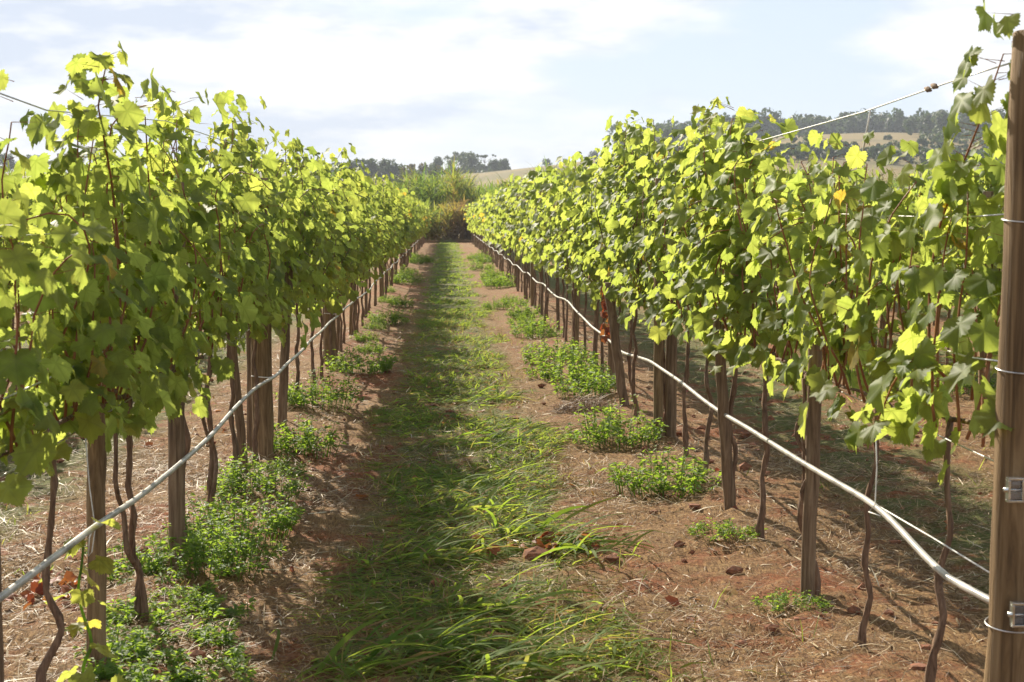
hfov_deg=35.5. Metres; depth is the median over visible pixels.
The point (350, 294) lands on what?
grape vine
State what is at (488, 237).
grape vine
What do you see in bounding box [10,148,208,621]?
grape vine
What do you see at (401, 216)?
grape vine
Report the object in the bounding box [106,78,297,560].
grape vine
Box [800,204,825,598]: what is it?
vine stake
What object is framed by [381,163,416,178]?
tree
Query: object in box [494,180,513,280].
grape vine
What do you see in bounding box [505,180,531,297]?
grape vine
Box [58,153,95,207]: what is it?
grape vine
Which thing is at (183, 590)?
weed clump
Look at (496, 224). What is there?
grape vine
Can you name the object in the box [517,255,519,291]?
vine stake
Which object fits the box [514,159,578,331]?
grape vine
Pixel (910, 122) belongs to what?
tree
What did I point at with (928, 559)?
irrigation hose
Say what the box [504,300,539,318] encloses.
weed clump
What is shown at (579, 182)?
grape vine
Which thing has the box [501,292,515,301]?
weed clump
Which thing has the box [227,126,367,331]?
grape vine
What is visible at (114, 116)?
trellis wire
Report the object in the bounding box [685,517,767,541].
weed clump
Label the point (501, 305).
weed clump
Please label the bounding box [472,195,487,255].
grape vine
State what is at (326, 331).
trellis post
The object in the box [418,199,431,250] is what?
grape vine
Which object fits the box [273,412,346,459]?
weed clump
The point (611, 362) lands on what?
trellis post
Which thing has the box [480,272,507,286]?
weed clump
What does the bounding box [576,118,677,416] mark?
grape vine
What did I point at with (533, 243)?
grape vine
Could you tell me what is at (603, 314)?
dry creeper
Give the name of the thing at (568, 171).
grape vine
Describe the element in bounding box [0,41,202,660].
grape vine
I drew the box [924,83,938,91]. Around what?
wire knot
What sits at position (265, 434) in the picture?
trellis post
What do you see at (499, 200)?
grape vine
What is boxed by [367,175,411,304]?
grape vine
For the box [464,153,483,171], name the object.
tree
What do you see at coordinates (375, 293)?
vine stake
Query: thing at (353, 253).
grape vine
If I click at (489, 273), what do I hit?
weed clump
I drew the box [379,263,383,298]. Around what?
trellis post
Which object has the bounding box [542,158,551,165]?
tree
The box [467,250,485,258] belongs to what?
weed clump
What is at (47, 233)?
trellis wire
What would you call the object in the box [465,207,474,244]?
grape vine
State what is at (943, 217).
trellis wire
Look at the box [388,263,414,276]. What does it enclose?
weed clump
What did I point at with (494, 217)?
grape vine
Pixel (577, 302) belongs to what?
trellis post
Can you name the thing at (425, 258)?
weed clump
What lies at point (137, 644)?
weeds
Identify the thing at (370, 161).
tree
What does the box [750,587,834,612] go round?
weed clump
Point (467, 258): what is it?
weed clump
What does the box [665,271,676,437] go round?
trellis post
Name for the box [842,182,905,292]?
grape vine
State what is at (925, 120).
tree
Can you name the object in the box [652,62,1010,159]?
trellis wire
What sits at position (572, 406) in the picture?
dry weed heap
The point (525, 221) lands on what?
grape vine
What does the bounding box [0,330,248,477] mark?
trellis wire
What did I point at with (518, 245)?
grape vine
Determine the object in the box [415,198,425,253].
grape vine
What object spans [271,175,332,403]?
grape vine
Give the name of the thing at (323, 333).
trellis post
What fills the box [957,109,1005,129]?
tree
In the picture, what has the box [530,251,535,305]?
trellis post
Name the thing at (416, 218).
grape vine
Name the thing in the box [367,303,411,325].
weed clump
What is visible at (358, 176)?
grape vine
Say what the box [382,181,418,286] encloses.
grape vine
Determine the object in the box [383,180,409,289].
grape vine
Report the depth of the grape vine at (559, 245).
18.23 m
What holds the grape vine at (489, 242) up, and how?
on the ground at (712, 564)
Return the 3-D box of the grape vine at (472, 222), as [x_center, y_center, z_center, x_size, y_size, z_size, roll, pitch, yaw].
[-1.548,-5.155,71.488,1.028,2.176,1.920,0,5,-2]
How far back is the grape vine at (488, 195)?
51.22 m
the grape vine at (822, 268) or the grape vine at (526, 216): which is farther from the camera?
the grape vine at (526, 216)
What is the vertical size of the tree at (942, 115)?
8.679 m
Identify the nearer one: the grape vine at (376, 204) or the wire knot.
the wire knot
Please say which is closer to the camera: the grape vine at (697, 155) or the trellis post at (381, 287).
the grape vine at (697, 155)
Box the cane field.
[1,155,986,240]
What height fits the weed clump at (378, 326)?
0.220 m
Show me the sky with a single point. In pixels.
(416, 82)
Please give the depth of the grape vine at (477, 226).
62.81 m
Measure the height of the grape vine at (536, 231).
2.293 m
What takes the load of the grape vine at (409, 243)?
on the ground at (712, 564)
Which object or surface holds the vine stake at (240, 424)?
on the ground at (712, 564)
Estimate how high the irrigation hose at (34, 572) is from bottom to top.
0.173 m
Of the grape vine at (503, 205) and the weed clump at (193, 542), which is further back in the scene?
the grape vine at (503, 205)
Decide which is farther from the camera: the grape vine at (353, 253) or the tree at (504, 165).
the tree at (504, 165)
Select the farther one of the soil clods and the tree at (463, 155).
the tree at (463, 155)
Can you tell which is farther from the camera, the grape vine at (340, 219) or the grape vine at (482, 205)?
the grape vine at (482, 205)
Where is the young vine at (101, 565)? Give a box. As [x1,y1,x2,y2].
[39,517,133,681]
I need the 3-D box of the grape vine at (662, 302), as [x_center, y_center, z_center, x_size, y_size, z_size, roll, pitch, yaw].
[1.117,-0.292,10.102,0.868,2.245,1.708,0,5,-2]
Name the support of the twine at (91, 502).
hanging from the trellis post at (97, 466)
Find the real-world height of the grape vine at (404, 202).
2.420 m
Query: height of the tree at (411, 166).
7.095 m
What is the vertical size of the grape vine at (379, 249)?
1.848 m
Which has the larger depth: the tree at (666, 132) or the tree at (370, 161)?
the tree at (666, 132)
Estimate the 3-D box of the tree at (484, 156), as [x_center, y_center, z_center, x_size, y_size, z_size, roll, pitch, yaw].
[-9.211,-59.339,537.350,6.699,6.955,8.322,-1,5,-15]
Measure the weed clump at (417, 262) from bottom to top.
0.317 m
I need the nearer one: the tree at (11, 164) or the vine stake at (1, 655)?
the vine stake at (1, 655)
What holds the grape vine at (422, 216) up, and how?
on the ground at (712, 564)
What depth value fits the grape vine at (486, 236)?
50.67 m
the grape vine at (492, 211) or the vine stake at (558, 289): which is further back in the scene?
the grape vine at (492, 211)
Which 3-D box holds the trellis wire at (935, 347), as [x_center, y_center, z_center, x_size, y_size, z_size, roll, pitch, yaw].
[-0.427,-3.236,45.897,0.024,0.032,83.625,0,5,-2]
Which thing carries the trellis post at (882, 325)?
on the ground at (712, 564)
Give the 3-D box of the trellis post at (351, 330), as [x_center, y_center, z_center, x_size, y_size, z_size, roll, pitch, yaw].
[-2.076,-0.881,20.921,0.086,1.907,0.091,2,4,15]
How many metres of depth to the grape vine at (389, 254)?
25.18 m
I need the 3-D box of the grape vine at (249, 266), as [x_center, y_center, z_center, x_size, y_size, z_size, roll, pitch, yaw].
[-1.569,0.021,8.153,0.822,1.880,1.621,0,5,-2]
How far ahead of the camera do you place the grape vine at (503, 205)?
30.68 m
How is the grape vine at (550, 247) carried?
on the ground at (712, 564)
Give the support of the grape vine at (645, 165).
on the ground at (712, 564)
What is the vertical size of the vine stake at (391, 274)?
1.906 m
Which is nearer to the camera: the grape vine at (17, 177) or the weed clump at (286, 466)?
the weed clump at (286, 466)
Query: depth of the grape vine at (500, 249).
35.89 m
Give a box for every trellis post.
[86,403,106,669]
[168,182,186,568]
[246,325,252,450]
[251,178,273,459]
[322,301,324,363]
[324,191,335,366]
[349,279,355,334]
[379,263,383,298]
[514,250,517,282]
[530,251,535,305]
[571,264,580,347]
[608,271,615,387]
[653,178,664,437]
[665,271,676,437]
[877,217,890,347]
[978,191,993,398]
[983,30,1023,681]
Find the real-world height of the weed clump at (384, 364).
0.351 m
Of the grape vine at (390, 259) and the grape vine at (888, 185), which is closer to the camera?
the grape vine at (888, 185)
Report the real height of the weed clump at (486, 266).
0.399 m
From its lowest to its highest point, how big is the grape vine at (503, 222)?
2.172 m
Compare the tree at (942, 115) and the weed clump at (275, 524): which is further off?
the tree at (942, 115)
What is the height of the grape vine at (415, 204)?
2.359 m
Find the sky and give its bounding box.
[0,0,1023,172]
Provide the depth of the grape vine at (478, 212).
53.52 m
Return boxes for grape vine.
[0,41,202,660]
[0,158,12,248]
[0,168,57,390]
[0,197,177,681]
[6,190,60,214]
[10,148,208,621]
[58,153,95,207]
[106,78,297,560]
[185,90,322,476]
[185,162,289,518]
[226,168,309,464]
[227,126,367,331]
[266,129,360,403]
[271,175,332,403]
[292,191,351,389]
[301,146,349,378]
[316,194,363,367]
[324,143,388,343]
[326,171,377,360]
[337,214,398,351]
[348,202,403,325]
[349,201,395,336]
[350,161,391,330]
[356,170,398,318]
[362,207,393,316]
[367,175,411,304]
[368,173,398,312]
[370,203,390,307]
[374,172,414,297]
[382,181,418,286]
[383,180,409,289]
[383,194,410,258]
[383,212,404,262]
[389,212,402,285]
[393,196,410,275]
[394,186,413,274]
[394,208,417,275]
[399,212,412,265]
[399,220,418,252]
[401,189,418,269]
[404,195,425,266]
[405,210,419,257]
[406,216,421,266]
[407,197,421,263]
[413,198,426,254]
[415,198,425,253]
[416,202,429,250]
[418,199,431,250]
[464,202,473,244]
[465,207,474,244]
[466,203,478,243]
[470,201,480,245]
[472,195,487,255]
[473,194,488,254]
[474,206,482,251]
[476,190,492,253]
[477,190,491,261]
[479,184,503,276]
[479,197,493,263]
[479,201,494,262]
[482,194,502,273]
[483,208,498,266]
[484,189,501,271]
[484,216,500,268]
[485,194,496,264]
[489,202,507,274]
[490,174,524,289]
[491,176,518,278]
[491,205,511,276]
[493,176,523,291]
[493,204,513,255]
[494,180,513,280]
[495,190,513,282]
[502,185,528,285]
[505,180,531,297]
[505,189,528,255]
[512,171,534,301]
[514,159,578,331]
[517,171,541,307]
[518,192,539,312]
[519,166,564,324]
[520,148,603,356]
[522,175,548,313]
[526,172,560,317]
[526,182,570,337]
[530,176,572,341]
[533,163,605,376]
[548,151,590,350]
[557,115,641,326]
[565,174,619,363]
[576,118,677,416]
[579,110,665,401]
[600,117,698,435]
[617,114,729,457]
[625,109,851,496]
[644,96,758,478]
[655,141,837,538]
[709,129,885,594]
[747,130,955,646]
[772,155,794,290]
[805,0,1020,681]
[807,160,907,298]
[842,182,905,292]
[885,175,951,311]
[902,148,992,383]
[950,192,1002,269]
[957,140,1005,304]
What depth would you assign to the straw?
7.69 m
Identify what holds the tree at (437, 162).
on the ground at (712, 564)
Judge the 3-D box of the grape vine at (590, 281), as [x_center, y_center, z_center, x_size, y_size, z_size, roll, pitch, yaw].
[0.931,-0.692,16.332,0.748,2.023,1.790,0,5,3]
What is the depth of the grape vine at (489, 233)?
47.34 m
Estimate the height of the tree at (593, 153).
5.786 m
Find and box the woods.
[316,107,1002,175]
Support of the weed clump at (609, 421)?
on the ground at (712, 564)
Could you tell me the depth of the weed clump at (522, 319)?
22.29 m
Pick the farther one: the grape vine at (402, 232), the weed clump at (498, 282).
the grape vine at (402, 232)
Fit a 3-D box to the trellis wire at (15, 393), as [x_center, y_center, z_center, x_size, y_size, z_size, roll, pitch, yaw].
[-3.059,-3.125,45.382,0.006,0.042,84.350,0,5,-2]
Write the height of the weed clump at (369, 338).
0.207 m
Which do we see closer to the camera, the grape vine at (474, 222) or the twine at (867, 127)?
the twine at (867, 127)
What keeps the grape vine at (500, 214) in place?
on the ground at (712, 564)
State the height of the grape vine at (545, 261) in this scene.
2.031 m
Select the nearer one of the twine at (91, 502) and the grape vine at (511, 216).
the twine at (91, 502)
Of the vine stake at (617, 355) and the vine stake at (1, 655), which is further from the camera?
the vine stake at (617, 355)
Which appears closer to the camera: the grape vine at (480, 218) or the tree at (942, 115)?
the grape vine at (480, 218)
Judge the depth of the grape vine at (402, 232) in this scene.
36.01 m
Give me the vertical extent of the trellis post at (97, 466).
1.057 m
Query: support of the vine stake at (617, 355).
on the ground at (712, 564)
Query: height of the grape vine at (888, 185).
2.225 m
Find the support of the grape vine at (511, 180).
on the ground at (712, 564)
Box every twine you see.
[85,439,94,556]
[862,110,870,150]
[868,436,879,515]
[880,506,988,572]
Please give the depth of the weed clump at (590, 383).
13.80 m
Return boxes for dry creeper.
[600,281,615,342]
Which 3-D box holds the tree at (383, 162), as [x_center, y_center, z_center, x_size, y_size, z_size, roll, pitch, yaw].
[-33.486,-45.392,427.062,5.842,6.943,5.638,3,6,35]
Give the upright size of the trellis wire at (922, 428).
0.014 m
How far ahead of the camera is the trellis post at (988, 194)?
12.44 m
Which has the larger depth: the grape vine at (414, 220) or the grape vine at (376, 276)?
the grape vine at (414, 220)
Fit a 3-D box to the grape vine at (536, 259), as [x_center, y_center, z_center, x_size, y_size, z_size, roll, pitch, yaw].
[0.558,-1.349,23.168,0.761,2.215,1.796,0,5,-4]
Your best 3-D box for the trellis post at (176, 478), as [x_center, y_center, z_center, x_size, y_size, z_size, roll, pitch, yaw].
[-1.477,0.234,7.045,0.097,1.858,0.079,0,5,-2]
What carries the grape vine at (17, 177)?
on the ground at (712, 564)
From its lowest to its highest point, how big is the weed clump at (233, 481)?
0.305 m
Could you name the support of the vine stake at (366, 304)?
on the ground at (712, 564)
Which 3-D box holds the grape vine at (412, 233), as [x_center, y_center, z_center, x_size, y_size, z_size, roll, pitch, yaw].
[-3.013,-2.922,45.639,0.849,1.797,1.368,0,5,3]
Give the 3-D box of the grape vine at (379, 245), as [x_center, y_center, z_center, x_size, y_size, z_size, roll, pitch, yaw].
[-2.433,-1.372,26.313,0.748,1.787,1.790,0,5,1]
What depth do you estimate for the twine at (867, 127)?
5.68 m
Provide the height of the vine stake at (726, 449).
1.158 m
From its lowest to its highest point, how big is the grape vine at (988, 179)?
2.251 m
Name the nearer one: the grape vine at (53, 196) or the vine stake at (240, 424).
the vine stake at (240, 424)
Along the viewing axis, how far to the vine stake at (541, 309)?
24.38 m
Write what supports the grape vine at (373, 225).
on the ground at (712, 564)
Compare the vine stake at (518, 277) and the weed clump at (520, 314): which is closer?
the weed clump at (520, 314)
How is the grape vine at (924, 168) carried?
on the ground at (712, 564)
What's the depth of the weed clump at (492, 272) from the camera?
40.59 m
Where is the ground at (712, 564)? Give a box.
[0,132,996,681]
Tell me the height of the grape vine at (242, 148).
2.270 m
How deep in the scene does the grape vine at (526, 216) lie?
26.33 m
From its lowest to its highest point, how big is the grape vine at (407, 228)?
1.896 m
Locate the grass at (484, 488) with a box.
[0,242,987,681]
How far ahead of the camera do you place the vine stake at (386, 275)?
32.80 m
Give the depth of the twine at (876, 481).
5.42 m
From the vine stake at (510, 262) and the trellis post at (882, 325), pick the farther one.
the vine stake at (510, 262)
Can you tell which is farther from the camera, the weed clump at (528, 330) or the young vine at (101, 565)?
the weed clump at (528, 330)
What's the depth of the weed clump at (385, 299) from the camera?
28.62 m
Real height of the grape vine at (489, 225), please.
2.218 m
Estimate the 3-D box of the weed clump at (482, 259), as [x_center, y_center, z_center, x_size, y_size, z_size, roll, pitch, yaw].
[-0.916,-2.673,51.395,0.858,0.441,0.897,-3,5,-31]
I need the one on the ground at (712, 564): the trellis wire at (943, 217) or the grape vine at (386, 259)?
the grape vine at (386, 259)
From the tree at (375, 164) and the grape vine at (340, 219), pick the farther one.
the tree at (375, 164)
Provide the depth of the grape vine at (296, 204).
10.10 m
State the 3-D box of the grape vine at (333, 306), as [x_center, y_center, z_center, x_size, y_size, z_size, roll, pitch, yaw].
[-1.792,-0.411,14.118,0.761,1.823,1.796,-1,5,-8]
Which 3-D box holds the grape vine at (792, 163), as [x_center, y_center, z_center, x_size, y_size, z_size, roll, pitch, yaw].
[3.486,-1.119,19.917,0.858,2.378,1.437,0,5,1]
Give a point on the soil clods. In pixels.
(538, 551)
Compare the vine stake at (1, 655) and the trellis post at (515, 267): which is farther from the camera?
the trellis post at (515, 267)
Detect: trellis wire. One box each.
[0,93,378,193]
[0,228,122,236]
[0,309,202,400]
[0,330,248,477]
[550,261,993,461]
[603,212,1003,217]
[641,265,997,361]
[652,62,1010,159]
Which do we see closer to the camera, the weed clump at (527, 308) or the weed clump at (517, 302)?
the weed clump at (527, 308)
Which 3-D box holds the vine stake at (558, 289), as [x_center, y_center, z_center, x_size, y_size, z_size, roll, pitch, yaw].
[0.615,-0.954,21.623,0.051,1.907,0.054,-2,3,-27]
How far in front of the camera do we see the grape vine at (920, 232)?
14.33 m
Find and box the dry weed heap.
[546,389,619,414]
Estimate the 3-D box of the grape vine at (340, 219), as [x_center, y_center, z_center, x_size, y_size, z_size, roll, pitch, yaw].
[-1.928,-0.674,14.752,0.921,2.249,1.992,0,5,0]
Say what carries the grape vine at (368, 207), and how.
on the ground at (712, 564)
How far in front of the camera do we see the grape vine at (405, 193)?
42.16 m
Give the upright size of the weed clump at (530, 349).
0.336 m
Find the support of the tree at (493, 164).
on the ground at (712, 564)
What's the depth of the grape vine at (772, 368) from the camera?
6.52 m
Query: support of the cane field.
on the ground at (712, 564)
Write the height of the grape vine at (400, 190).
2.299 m
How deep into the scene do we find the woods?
559.49 m
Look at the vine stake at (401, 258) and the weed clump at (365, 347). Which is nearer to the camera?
the weed clump at (365, 347)
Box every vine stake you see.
[0,544,3,681]
[231,338,248,472]
[277,261,292,426]
[336,290,339,349]
[364,279,367,317]
[374,267,376,305]
[385,262,387,288]
[391,257,392,285]
[400,206,405,272]
[509,248,510,278]
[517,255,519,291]
[523,254,525,298]
[540,266,543,315]
[556,277,559,328]
[593,280,598,357]
[604,283,628,406]
[713,318,735,509]
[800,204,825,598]
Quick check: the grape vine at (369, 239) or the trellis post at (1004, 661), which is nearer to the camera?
the trellis post at (1004, 661)
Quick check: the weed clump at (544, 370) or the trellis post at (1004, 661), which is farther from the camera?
the weed clump at (544, 370)
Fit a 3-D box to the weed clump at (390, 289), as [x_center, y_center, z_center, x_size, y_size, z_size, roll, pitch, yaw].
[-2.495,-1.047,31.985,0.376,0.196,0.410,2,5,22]
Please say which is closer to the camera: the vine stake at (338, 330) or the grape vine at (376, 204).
the vine stake at (338, 330)
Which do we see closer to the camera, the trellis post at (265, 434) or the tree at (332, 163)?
the trellis post at (265, 434)
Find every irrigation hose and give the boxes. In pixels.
[0,237,421,601]
[476,236,988,603]
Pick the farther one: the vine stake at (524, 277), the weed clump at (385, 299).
the vine stake at (524, 277)
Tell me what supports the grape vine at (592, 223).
on the ground at (712, 564)
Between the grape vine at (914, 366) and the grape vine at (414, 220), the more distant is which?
the grape vine at (414, 220)
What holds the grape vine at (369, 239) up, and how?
on the ground at (712, 564)
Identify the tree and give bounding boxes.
[0,153,16,172]
[331,160,381,174]
[350,159,404,181]
[352,157,374,175]
[375,158,396,181]
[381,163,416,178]
[389,172,422,184]
[400,162,443,180]
[426,156,442,174]
[443,155,461,173]
[453,151,473,172]
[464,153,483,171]
[476,154,495,171]
[487,159,499,170]
[498,158,509,169]
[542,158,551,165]
[587,150,597,159]
[655,124,684,143]
[901,118,917,133]
[908,112,935,133]
[930,112,981,132]
[932,109,958,133]
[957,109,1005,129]
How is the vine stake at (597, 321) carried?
on the ground at (712, 564)
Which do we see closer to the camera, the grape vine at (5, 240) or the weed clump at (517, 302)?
the grape vine at (5, 240)
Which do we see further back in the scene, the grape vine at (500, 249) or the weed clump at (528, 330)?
the grape vine at (500, 249)
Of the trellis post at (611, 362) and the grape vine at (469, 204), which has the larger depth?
the grape vine at (469, 204)
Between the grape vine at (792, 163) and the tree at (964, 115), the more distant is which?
the tree at (964, 115)
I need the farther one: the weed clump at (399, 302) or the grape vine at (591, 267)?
the weed clump at (399, 302)
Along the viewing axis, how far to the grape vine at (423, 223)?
63.70 m
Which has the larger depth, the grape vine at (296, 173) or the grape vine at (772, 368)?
the grape vine at (296, 173)
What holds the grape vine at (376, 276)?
on the ground at (712, 564)
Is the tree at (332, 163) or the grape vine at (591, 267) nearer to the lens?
the grape vine at (591, 267)
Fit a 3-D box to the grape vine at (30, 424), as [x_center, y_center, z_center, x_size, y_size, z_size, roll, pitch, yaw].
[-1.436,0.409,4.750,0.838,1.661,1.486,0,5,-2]
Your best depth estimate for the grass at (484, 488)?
7.39 m
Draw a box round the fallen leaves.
[3,387,946,626]
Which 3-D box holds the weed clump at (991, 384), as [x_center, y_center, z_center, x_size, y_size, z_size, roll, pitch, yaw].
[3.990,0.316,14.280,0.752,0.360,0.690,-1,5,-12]
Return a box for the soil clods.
[8,371,983,681]
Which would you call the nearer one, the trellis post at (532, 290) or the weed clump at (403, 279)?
the trellis post at (532, 290)
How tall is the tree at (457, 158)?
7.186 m
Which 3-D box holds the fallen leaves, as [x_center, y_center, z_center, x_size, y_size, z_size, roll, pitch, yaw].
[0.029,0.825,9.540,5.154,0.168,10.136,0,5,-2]
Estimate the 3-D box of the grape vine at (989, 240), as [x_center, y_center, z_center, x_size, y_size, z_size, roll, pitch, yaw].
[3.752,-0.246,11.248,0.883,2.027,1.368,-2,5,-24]
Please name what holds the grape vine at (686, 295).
on the ground at (712, 564)
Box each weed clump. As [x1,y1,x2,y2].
[137,503,286,581]
[147,581,227,613]
[185,481,305,547]
[201,444,312,500]
[248,455,308,476]
[273,366,364,411]
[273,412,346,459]
[322,342,397,376]
[350,328,379,342]
[356,342,387,353]
[363,317,390,330]
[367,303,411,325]
[377,294,398,302]
[384,285,395,292]
[386,293,415,306]
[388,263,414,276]
[388,267,425,285]
[409,251,431,263]
[409,256,424,264]
[466,254,480,259]
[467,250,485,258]
[467,257,494,270]
[468,251,494,262]
[478,265,510,280]
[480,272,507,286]
[481,269,515,288]
[481,296,509,309]
[483,267,500,275]
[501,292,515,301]
[501,296,528,307]
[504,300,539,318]
[505,311,546,325]
[508,311,562,339]
[510,307,533,319]
[518,333,585,364]
[522,337,607,380]
[547,359,616,399]
[565,394,668,450]
[600,444,721,499]
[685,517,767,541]
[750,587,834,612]
[934,372,996,396]
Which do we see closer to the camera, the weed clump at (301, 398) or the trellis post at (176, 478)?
the trellis post at (176, 478)
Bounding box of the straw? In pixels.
[0,326,996,681]
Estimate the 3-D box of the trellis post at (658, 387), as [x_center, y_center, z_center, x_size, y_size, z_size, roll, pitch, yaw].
[1.021,-0.149,11.125,0.078,1.957,0.077,0,5,-2]
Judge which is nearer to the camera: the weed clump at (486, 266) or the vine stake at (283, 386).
the vine stake at (283, 386)
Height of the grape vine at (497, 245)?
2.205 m
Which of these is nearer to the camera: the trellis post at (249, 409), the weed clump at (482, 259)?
the trellis post at (249, 409)
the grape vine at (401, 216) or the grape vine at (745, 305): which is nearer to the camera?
the grape vine at (745, 305)
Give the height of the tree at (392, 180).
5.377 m
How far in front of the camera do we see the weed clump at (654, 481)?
8.99 m
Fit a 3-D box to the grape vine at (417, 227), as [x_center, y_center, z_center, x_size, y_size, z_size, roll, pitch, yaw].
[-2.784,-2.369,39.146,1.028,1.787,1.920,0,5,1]
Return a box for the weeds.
[65,530,257,681]
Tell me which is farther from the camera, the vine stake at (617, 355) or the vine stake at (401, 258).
the vine stake at (401, 258)

